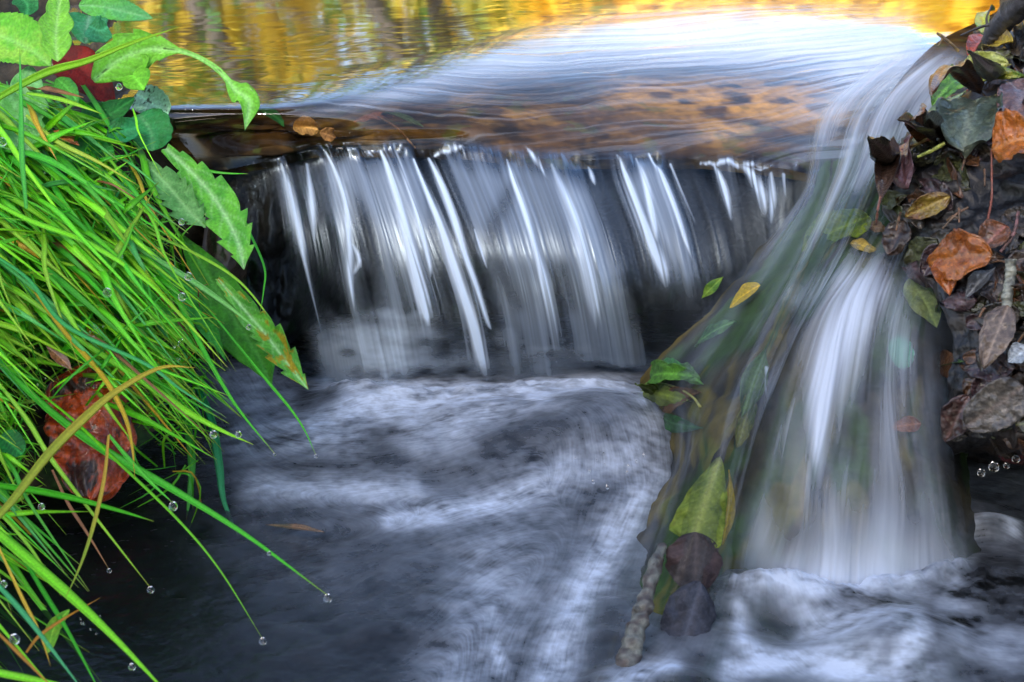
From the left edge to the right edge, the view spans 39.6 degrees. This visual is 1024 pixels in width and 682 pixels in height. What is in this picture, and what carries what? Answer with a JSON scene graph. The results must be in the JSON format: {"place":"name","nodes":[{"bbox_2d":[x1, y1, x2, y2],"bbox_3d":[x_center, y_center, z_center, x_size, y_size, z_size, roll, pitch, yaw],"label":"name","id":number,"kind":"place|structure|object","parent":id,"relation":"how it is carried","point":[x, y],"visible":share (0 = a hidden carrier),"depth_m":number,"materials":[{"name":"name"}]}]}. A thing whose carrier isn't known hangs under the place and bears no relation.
{"place":"outdoors","nodes":[
{"label":"outdoors","id":0,"kind":"place"},
{"bbox_2d":[0,0,249,677],"bbox_3d":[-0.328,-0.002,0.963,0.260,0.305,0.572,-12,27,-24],"label":"grass","id":1,"kind":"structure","parent":0,"point":[79,276],"depth_m":0.92,"materials":[{"name":"plant"}]},
{"bbox_2d":[0,429,25,456],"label":"broad leaf","id":2,"kind":"object","parent":1,"relation":"on","point":[16,436],"visible":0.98,"depth_m":0.86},
{"bbox_2d":[18,48,27,208],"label":"grass blade","id":3,"kind":"object","parent":1,"relation":"on","point":[21,143],"depth_m":0.90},
{"bbox_2d":[0,66,48,157],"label":"broad leaf","id":4,"kind":"object","parent":1,"relation":"on","point":[10,104],"visible":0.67,"depth_m":1.00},
{"bbox_2d":[0,548,50,665],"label":"grass blade","id":5,"kind":"object","parent":1,"relation":"on","point":[24,602],"depth_m":0.75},
{"bbox_2d":[12,0,38,14],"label":"broad leaf","id":6,"kind":"object","parent":1,"relation":"on","point":[29,7],"visible":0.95,"depth_m":1.07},
{"bbox_2d":[0,12,51,65],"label":"broad leaf","id":7,"kind":"object","parent":1,"relation":"on","point":[22,32],"visible":0.96,"depth_m":1.02,"materials":[{"name":"plant"}]},
{"bbox_2d":[0,669,55,681],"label":"grass blade","id":8,"kind":"object","parent":1,"relation":"on","point":[12,675],"depth_m":0.69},
{"bbox_2d":[0,584,76,681],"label":"grass blade","id":9,"kind":"object","parent":1,"relation":"on","point":[12,600],"depth_m":0.72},
{"bbox_2d":[8,534,94,681],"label":"grass blade","id":10,"kind":"object","parent":1,"relation":"attached to","point":[48,599],"depth_m":0.78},
{"bbox_2d":[38,0,73,61],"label":"broad leaf","id":11,"kind":"object","parent":1,"relation":"on","point":[55,23],"visible":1,"depth_m":1.01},
{"bbox_2d":[44,609,69,652],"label":"broad leaf","id":12,"kind":"object","parent":1,"relation":"on","point":[51,635],"visible":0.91,"depth_m":0.77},
{"bbox_2d":[26,92,100,113],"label":"grass blade","id":13,"kind":"object","parent":1,"relation":"on","point":[61,99],"depth_m":0.98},
{"bbox_2d":[54,77,78,102],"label":"broad leaf","id":14,"kind":"object","parent":1,"relation":"on","point":[68,84],"visible":0.8,"depth_m":1.02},
{"bbox_2d":[0,383,148,585],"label":"grass blade","id":15,"kind":"object","parent":1,"relation":"on","point":[42,445],"depth_m":0.83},
{"bbox_2d":[0,483,151,520],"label":"grass blade","id":16,"kind":"object","parent":1,"relation":"on","point":[42,492],"depth_m":0.81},
{"bbox_2d":[0,529,157,681],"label":"grass blade","id":17,"kind":"object","parent":1,"relation":"on","point":[46,574],"depth_m":0.76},
{"bbox_2d":[25,114,133,182],"bbox_3d":[-0.293,-0.129,0.959,0.101,0.033,0.006,15,29,29],"label":"grass blade","id":18,"kind":"object","parent":1,"relation":"on","point":[70,148],"depth_m":0.96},
{"bbox_2d":[25,279,134,475],"bbox_3d":[-0.257,0.018,0.864,0.014,0.078,0.146,-18,30,-33],"label":"grass blade","id":19,"kind":"object","parent":1,"relation":"on","point":[101,374],"depth_m":0.86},
{"bbox_2d":[52,45,114,101],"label":"red leaf","id":20,"kind":"object","parent":1,"relation":"attached to","point":[81,75],"visible":0.54,"depth_m":1.08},
{"bbox_2d":[65,435,109,597],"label":"grass blade","id":21,"kind":"object","parent":1,"relation":"on","point":[98,506],"depth_m":0.79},
{"bbox_2d":[69,12,107,43],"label":"broad leaf","id":22,"kind":"object","parent":1,"relation":"attached to","point":[82,22],"visible":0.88,"depth_m":1.10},
{"bbox_2d":[64,137,113,168],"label":"broad leaf","id":23,"kind":"object","parent":1,"relation":"on","point":[83,144],"visible":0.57,"depth_m":1.00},
{"bbox_2d":[43,364,136,501],"bbox_3d":[-0.278,0.061,0.923,0.059,0.070,0.076,0,25,0],"label":"red leaf","id":24,"kind":"object","parent":1,"relation":"hanging from","point":[80,462],"visible":0.63,"depth_m":0.93,"materials":[{"name":"plant"}]},
{"bbox_2d":[0,26,179,99],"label":"grass blade","id":25,"kind":"object","parent":1,"relation":"on","point":[42,74],"depth_m":0.98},
{"bbox_2d":[0,203,179,315],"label":"grass blade","id":26,"kind":"object","parent":1,"relation":"on","point":[98,248],"depth_m":0.90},
{"bbox_2d":[0,365,194,518],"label":"grass blade","id":27,"kind":"object","parent":1,"relation":"on","point":[63,438],"depth_m":0.80,"materials":[{"name":"plant"}]},
{"bbox_2d":[84,15,111,42],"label":"broad leaf","id":28,"kind":"object","parent":1,"relation":"attached to","point":[97,30],"visible":0.98,"depth_m":1.09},
{"bbox_2d":[81,97,134,126],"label":"broad leaf","id":29,"kind":"object","parent":1,"relation":"on","point":[114,109],"visible":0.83,"depth_m":1.05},
{"bbox_2d":[0,257,226,417],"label":"grass blade","id":30,"kind":"object","parent":1,"relation":"on","point":[54,314],"depth_m":0.86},
{"bbox_2d":[79,0,152,20],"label":"broad leaf","id":31,"kind":"object","parent":1,"relation":"on","point":[121,10],"visible":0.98,"depth_m":1.11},
{"bbox_2d":[107,116,138,142],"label":"broad leaf","id":32,"kind":"object","parent":1,"relation":"on","point":[127,126],"visible":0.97,"depth_m":1.02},
{"bbox_2d":[110,54,149,90],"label":"broad leaf","id":33,"kind":"object","parent":1,"relation":"on","point":[138,79],"visible":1,"depth_m":1.05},
{"bbox_2d":[109,434,171,501],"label":"grass blade","id":34,"kind":"object","parent":1,"relation":"on","point":[136,467],"depth_m":0.83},
{"bbox_2d":[26,382,260,635],"bbox_3d":[-0.209,0.090,0.821,0.222,0.078,0.018,21,32,38],"label":"grass blade","id":35,"kind":"object","parent":1,"relation":"on","point":[118,462],"depth_m":0.83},
{"bbox_2d":[132,85,170,113],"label":"broad leaf","id":36,"kind":"object","parent":1,"relation":"on","point":[149,97],"visible":0.76,"depth_m":1.08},
{"bbox_2d":[131,108,172,150],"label":"broad leaf","id":37,"kind":"object","parent":1,"relation":"on","point":[154,124],"visible":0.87,"depth_m":1.04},
{"bbox_2d":[67,329,252,444],"bbox_3d":[-0.218,0.028,0.865,0.141,0.046,0.006,13,28,25],"label":"grass blade","id":38,"kind":"object","parent":1,"relation":"on","point":[188,412],"depth_m":0.86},
{"bbox_2d":[0,360,325,593],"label":"grass blade","id":39,"kind":"object","parent":1,"relation":"on","point":[82,435],"depth_m":0.85,"materials":[{"name":"plant"}]},
{"bbox_2d":[91,29,259,128],"bbox_3d":[-0.242,-0.193,1.037,0.126,0.058,0.044,8,26,17],"label":"broad leaf","id":40,"kind":"object","parent":1,"relation":"on","point":[124,62],"visible":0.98,"depth_m":1.05,"materials":[{"name":"plant"}]},
{"bbox_2d":[145,158,205,227],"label":"broad leaf","id":41,"kind":"object","parent":1,"relation":"on","point":[179,199],"visible":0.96,"depth_m":1.01,"materials":[{"name":"plant"}]},
{"bbox_2d":[174,370,195,510],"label":"grass blade","id":42,"kind":"object","parent":1,"relation":"attached to","point":[193,466],"depth_m":0.96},
{"bbox_2d":[150,249,226,361],"bbox_3d":[-0.221,-0.027,0.966,0.014,0.055,0.100,-23,33,-39],"label":"broad leaf","id":43,"kind":"object","parent":1,"relation":"on","point":[208,336],"visible":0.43,"depth_m":0.96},
{"bbox_2d":[116,211,273,452],"bbox_3d":[-0.212,-0.016,0.917,0.007,0.111,0.212,-18,31,-34],"label":"grass blade","id":44,"kind":"object","parent":1,"relation":"on","point":[206,355],"depth_m":0.90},
{"bbox_2d":[128,217,263,309],"bbox_3d":[-0.210,-0.048,0.970,0.144,0.057,0.012,16,29,31],"label":"grass blade","id":45,"kind":"object","parent":1,"relation":"on","point":[211,262],"depth_m":0.97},
{"bbox_2d":[135,244,262,333],"bbox_3d":[-0.201,-0.035,0.905,0.110,0.039,0.003,15,29,29],"label":"grass blade","id":46,"kind":"object","parent":1,"relation":"on","point":[200,286],"depth_m":0.91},
{"bbox_2d":[161,144,254,269],"bbox_3d":[-0.212,-0.098,1.010,0.029,0.062,0.114,-19,31,-35],"label":"broad leaf","id":47,"kind":"object","parent":1,"relation":"attached to","point":[226,221],"visible":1,"depth_m":1.01,"materials":[{"name":"plant"}]},
{"bbox_2d":[190,374,229,511],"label":"grass blade","id":48,"kind":"object","parent":1,"relation":"attached to","point":[217,454],"depth_m":0.96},
{"bbox_2d":[179,231,274,382],"bbox_3d":[-0.203,-0.025,0.986,0.033,0.077,0.130,-23,33,-40],"label":"broad leaf","id":49,"kind":"object","parent":1,"relation":"attached to","point":[236,329],"visible":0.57,"depth_m":0.98,"materials":[{"name":"plant"}]},
{"bbox_2d":[204,304,314,451],"bbox_3d":[-0.164,0.023,0.928,0.004,0.066,0.119,-22,33,-38],"label":"grass blade","id":50,"kind":"object","parent":1,"relation":"on","point":[269,383],"depth_m":0.93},
{"bbox_2d":[215,276,308,389],"bbox_3d":[-0.167,-0.005,0.940,0.096,0.053,0.020,22,33,39],"label":"broad leaf","id":51,"kind":"object","parent":1,"relation":"on","point":[272,342],"visible":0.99,"depth_m":0.94,"materials":[{"name":"plant"}]},
{"bbox_2d":[0,310,1023,681],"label":"pool","id":52,"kind":"structure","parent":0,"point":[458,508],"depth_m":0.90,"materials":[{"name":"liquid"}]},
{"bbox_2d":[615,542,666,666],"bbox_3d":[0.076,0.161,0.816,0.017,0.060,0.080,12,27,24],"label":"twig","id":53,"kind":"object","parent":52,"relation":"on","point":[629,654],"visible":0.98,"depth_m":0.80,"materials":[{"name":"wood"}]},
{"bbox_2d":[660,581,716,636],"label":"sunken leaf","id":54,"kind":"object","parent":52,"relation":"on","point":[689,609],"visible":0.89,"depth_m":0.82,"materials":[{"name":"plant"}]},
{"bbox_2d":[722,470,734,543],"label":"sunken leaf","id":55,"kind":"object","parent":52,"relation":"on","point":[730,514],"visible":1,"depth_m":0.86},
{"bbox_2d":[69,0,999,105],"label":"stream","id":56,"kind":"structure","parent":0,"point":[279,51],"depth_m":1.33,"materials":[{"name":"liquid"}]},
{"bbox_2d":[170,11,996,184],"bbox_3d":[-0.067,-0.496,1.874,2.899,0.038,1.732,0,25,0],"label":"stream bed","id":57,"kind":"object","parent":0,"point":[576,113],"visible":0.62,"depth_m":1.23,"materials":[{"name":"liquid"}]},
{"bbox_2d":[293,115,317,135],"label":"sunken leaf","id":58,"kind":"object","parent":57,"relation":"on","point":[304,125],"visible":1,"depth_m":1.11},
{"bbox_2d":[377,112,422,148],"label":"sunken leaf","id":59,"kind":"object","parent":57,"relation":"on","point":[407,118],"visible":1,"depth_m":1.17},
{"bbox_2d":[878,0,1023,465],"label":"bank","id":60,"kind":"structure","parent":0,"point":[1008,183],"depth_m":0.94,"materials":[{"name":"soil"}]},
{"bbox_2d":[867,136,899,163],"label":"fallen leaf","id":61,"kind":"object","parent":60,"relation":"on","point":[883,149],"visible":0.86,"depth_m":0.96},
{"bbox_2d":[874,151,900,225],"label":"fallen leaf","id":62,"kind":"object","parent":60,"relation":"on","point":[885,175],"visible":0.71,"depth_m":0.97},
{"bbox_2d":[881,190,908,209],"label":"fallen leaf","id":63,"kind":"object","parent":60,"relation":"on","point":[888,202],"visible":0.94,"depth_m":0.98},
{"bbox_2d":[882,220,911,255],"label":"fallen leaf","id":64,"kind":"object","parent":60,"relation":"on","point":[894,241],"visible":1,"depth_m":0.96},
{"bbox_2d":[893,134,913,189],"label":"fallen leaf","id":65,"kind":"object","parent":60,"relation":"on","point":[903,176],"visible":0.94,"depth_m":0.97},
{"bbox_2d":[901,261,930,287],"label":"fallen leaf","id":66,"kind":"object","parent":60,"relation":"on","point":[912,271],"visible":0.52,"depth_m":0.95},
{"bbox_2d":[897,112,937,143],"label":"fallen leaf","id":67,"kind":"object","parent":60,"relation":"on","point":[928,133],"visible":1,"depth_m":0.95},
{"bbox_2d":[904,103,930,144],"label":"fallen leaf","id":68,"kind":"object","parent":60,"relation":"on","point":[917,136],"visible":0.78,"depth_m":0.97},
{"bbox_2d":[904,236,938,265],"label":"fallen leaf","id":69,"kind":"object","parent":60,"relation":"on","point":[918,245],"visible":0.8,"depth_m":0.95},
{"bbox_2d":[905,192,949,219],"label":"fallen leaf","id":70,"kind":"object","parent":60,"relation":"on","point":[927,205],"visible":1,"depth_m":0.94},
{"bbox_2d":[919,244,937,276],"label":"fallen leaf","id":71,"kind":"object","parent":60,"relation":"on","point":[924,269],"visible":0.59,"depth_m":0.94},
{"bbox_2d":[922,110,943,137],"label":"fallen leaf","id":72,"kind":"object","parent":60,"relation":"on","point":[933,119],"visible":0.83,"depth_m":0.95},
{"bbox_2d":[918,178,952,211],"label":"fallen leaf","id":73,"kind":"object","parent":60,"relation":"on","point":[932,185],"visible":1,"depth_m":0.96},
{"bbox_2d":[931,258,956,296],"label":"fallen leaf","id":74,"kind":"object","parent":60,"relation":"on","point":[947,286],"visible":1,"depth_m":0.90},
{"bbox_2d":[930,64,963,105],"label":"fallen leaf","id":75,"kind":"object","parent":60,"relation":"on","point":[949,85],"visible":0.35,"depth_m":1.07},
{"bbox_2d":[931,151,970,191],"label":"fallen leaf","id":76,"kind":"object","parent":60,"relation":"on","point":[943,174],"visible":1,"depth_m":0.97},
{"bbox_2d":[928,59,984,96],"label":"fallen leaf","id":77,"kind":"object","parent":60,"relation":"on","point":[964,74],"visible":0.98,"depth_m":1.01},
{"bbox_2d":[941,395,971,441],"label":"fallen leaf","id":78,"kind":"object","parent":60,"relation":"on","point":[953,426],"visible":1,"depth_m":0.87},
{"bbox_2d":[926,228,992,280],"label":"fallen leaf","id":79,"kind":"object","parent":60,"relation":"on","point":[961,253],"visible":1,"depth_m":0.90,"materials":[{"name":"plant"}]},
{"bbox_2d":[942,292,976,311],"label":"fallen leaf","id":80,"kind":"object","parent":60,"relation":"on","point":[958,301],"visible":1,"depth_m":0.90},
{"bbox_2d":[940,349,982,379],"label":"fallen leaf","id":81,"kind":"object","parent":60,"relation":"on","point":[946,356],"visible":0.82,"depth_m":0.92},
{"bbox_2d":[936,92,1002,157],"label":"fallen leaf","id":82,"kind":"object","parent":60,"relation":"on","point":[967,125],"visible":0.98,"depth_m":0.98,"materials":[{"name":"plant"}]},
{"bbox_2d":[965,266,995,298],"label":"fallen leaf","id":83,"kind":"object","parent":60,"relation":"on","point":[977,280],"visible":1,"depth_m":0.89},
{"bbox_2d":[964,51,1010,66],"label":"fallen leaf","id":84,"kind":"object","parent":60,"relation":"on","point":[997,58],"visible":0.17,"depth_m":1.12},
{"bbox_2d":[969,49,1006,81],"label":"fallen leaf","id":85,"kind":"object","parent":60,"relation":"on","point":[987,71],"visible":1,"depth_m":0.97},
{"bbox_2d":[963,353,1015,381],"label":"fallen leaf","id":86,"kind":"object","parent":60,"relation":"on","point":[973,370],"visible":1,"depth_m":0.87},
{"bbox_2d":[975,346,1014,377],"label":"fallen leaf","id":87,"kind":"object","parent":86,"relation":"on","point":[995,369],"visible":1,"depth_m":0.87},
{"bbox_2d":[979,305,1015,369],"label":"fallen leaf","id":88,"kind":"object","parent":86,"relation":"on","point":[997,332],"visible":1,"depth_m":0.86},
{"bbox_2d":[979,270,1003,303],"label":"fallen leaf","id":89,"kind":"object","parent":60,"relation":"on","point":[987,289],"visible":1,"depth_m":0.89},
{"bbox_2d":[960,0,1023,47],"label":"branch","id":90,"kind":"object","parent":60,"relation":"on","point":[1009,15],"visible":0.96,"depth_m":1.13,"materials":[{"name":"brown plant"}]},
{"bbox_2d":[963,377,1023,432],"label":"rock","id":91,"kind":"object","parent":60,"relation":"on","point":[996,405],"visible":1,"depth_m":0.85,"materials":[{"name":"stone"}]},
{"bbox_2d":[978,219,1011,247],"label":"fallen leaf","id":92,"kind":"object","parent":60,"relation":"on","point":[992,233],"visible":1,"depth_m":0.90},
{"bbox_2d":[988,249,1004,263],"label":"fallen leaf","id":93,"kind":"object","parent":60,"relation":"on","point":[996,256],"visible":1,"depth_m":0.90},
{"bbox_2d":[973,302,1020,325],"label":"fallen leaf","id":94,"kind":"object","parent":60,"relation":"on","point":[989,308],"visible":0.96,"depth_m":0.88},
{"bbox_2d":[1000,259,1016,307],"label":"twig","id":95,"kind":"object","parent":94,"relation":"on","point":[1007,294],"visible":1,"depth_m":0.88,"materials":[{"name":"wood"}]},
{"bbox_2d":[987,108,1023,218],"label":"fallen leaf","id":96,"kind":"object","parent":60,"relation":"on","point":[1008,136],"visible":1,"depth_m":0.93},
{"bbox_2d":[996,78,1023,115],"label":"fallen leaf","id":97,"kind":"object","parent":60,"relation":"on","point":[1013,94],"visible":0.59,"depth_m":1.00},
{"bbox_2d":[1003,21,1023,56],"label":"fallen leaf","id":98,"kind":"object","parent":60,"relation":"on","point":[1019,32],"visible":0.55,"depth_m":1.14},
{"bbox_2d":[1008,342,1023,362],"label":"rock","id":99,"kind":"object","parent":60,"relation":"on","point":[1016,352],"visible":1,"depth_m":0.86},
{"bbox_2d":[999,206,1023,237],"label":"fallen leaf","id":100,"kind":"object","parent":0,"point":[1006,216],"visible":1,"depth_m":0.92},
{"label":"pool floor","id":101,"kind":"structure","parent":0,"visible":0},
{"bbox_2d":[202,157,814,358],"bbox_3d":[0.003,-0.037,1.226,0.497,0.273,0.207,0,25,0],"label":"rock face","id":102,"kind":"object","parent":101,"relation":"on","point":[724,243],"visible":0.45,"depth_m":1.23},
{"bbox_2d":[281,145,784,381],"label":"waterfall","id":103,"kind":"structure","parent":102,"relation":"on","point":[373,361],"depth_m":1.10,"materials":[{"name":"liquid"}]},
{"bbox_2d":[636,98,980,614],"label":"ridge","id":104,"kind":"structure","parent":101,"relation":"on","point":[867,477],"depth_m":0.91,"materials":[{"name":"liquid"}]},
{"bbox_2d":[662,386,701,412],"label":"sunken leaf","id":105,"kind":"object","parent":104,"relation":"on","point":[670,408],"visible":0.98,"depth_m":0.97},
{"bbox_2d":[663,413,701,432],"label":"sunken leaf","id":106,"kind":"object","parent":104,"relation":"on","point":[674,424],"visible":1,"depth_m":0.95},
{"bbox_2d":[695,320,736,346],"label":"sunken leaf","id":107,"kind":"object","parent":104,"relation":"on","point":[715,329],"visible":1,"depth_m":1.00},
{"bbox_2d":[735,394,757,447],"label":"sunken leaf","id":108,"kind":"object","parent":104,"relation":"on","point":[745,424],"visible":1,"depth_m":0.87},
{"bbox_2d":[740,349,767,417],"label":"sunken leaf","id":109,"kind":"object","parent":104,"relation":"on","point":[754,381],"visible":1,"depth_m":0.88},
{"bbox_2d":[802,208,871,251],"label":"sunken leaf","id":110,"kind":"object","parent":104,"relation":"on","point":[838,224],"visible":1,"depth_m":1.00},
{"bbox_2d":[761,56,955,583],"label":"cascade","id":111,"kind":"object","parent":104,"relation":"on","point":[846,328],"visible":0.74,"depth_m":0.91,"materials":[{"name":"liquid"}]},
{"bbox_2d":[642,383,691,405],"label":"sunken leaf","id":112,"kind":"object","parent":111,"relation":"on","point":[662,395],"visible":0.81,"depth_m":1.01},
{"bbox_2d":[645,359,700,407],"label":"sunken leaf","id":113,"kind":"object","parent":111,"relation":"on","point":[661,371],"visible":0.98,"depth_m":1.00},
{"bbox_2d":[665,532,722,588],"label":"sunken leaf","id":114,"kind":"object","parent":111,"relation":"on","point":[693,556],"visible":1,"depth_m":0.83,"materials":[{"name":"plant"}]},
{"bbox_2d":[669,457,726,547],"bbox_3d":[0.111,0.096,0.848,0.035,0.043,0.040,0,25,0],"label":"sunken leaf","id":115,"kind":"object","parent":111,"relation":"on","point":[701,508],"visible":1,"depth_m":0.84,"materials":[{"name":"plant"}]},
{"bbox_2d":[730,282,759,307],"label":"sunken leaf","id":116,"kind":"object","parent":111,"relation":"on","point":[746,291],"visible":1,"depth_m":0.98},
{"bbox_2d":[903,278,940,327],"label":"sunken leaf","id":117,"kind":"object","parent":111,"relation":"on","point":[922,301],"visible":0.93,"depth_m":0.95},
{"bbox_2d":[888,336,914,368],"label":"sunken leaf","id":118,"kind":"object","parent":104,"relation":"on","point":[901,352],"visible":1,"depth_m":0.93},
{"bbox_2d":[891,416,920,431],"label":"sunken leaf","id":119,"kind":"object","parent":104,"relation":"on","point":[908,424],"visible":1,"depth_m":0.91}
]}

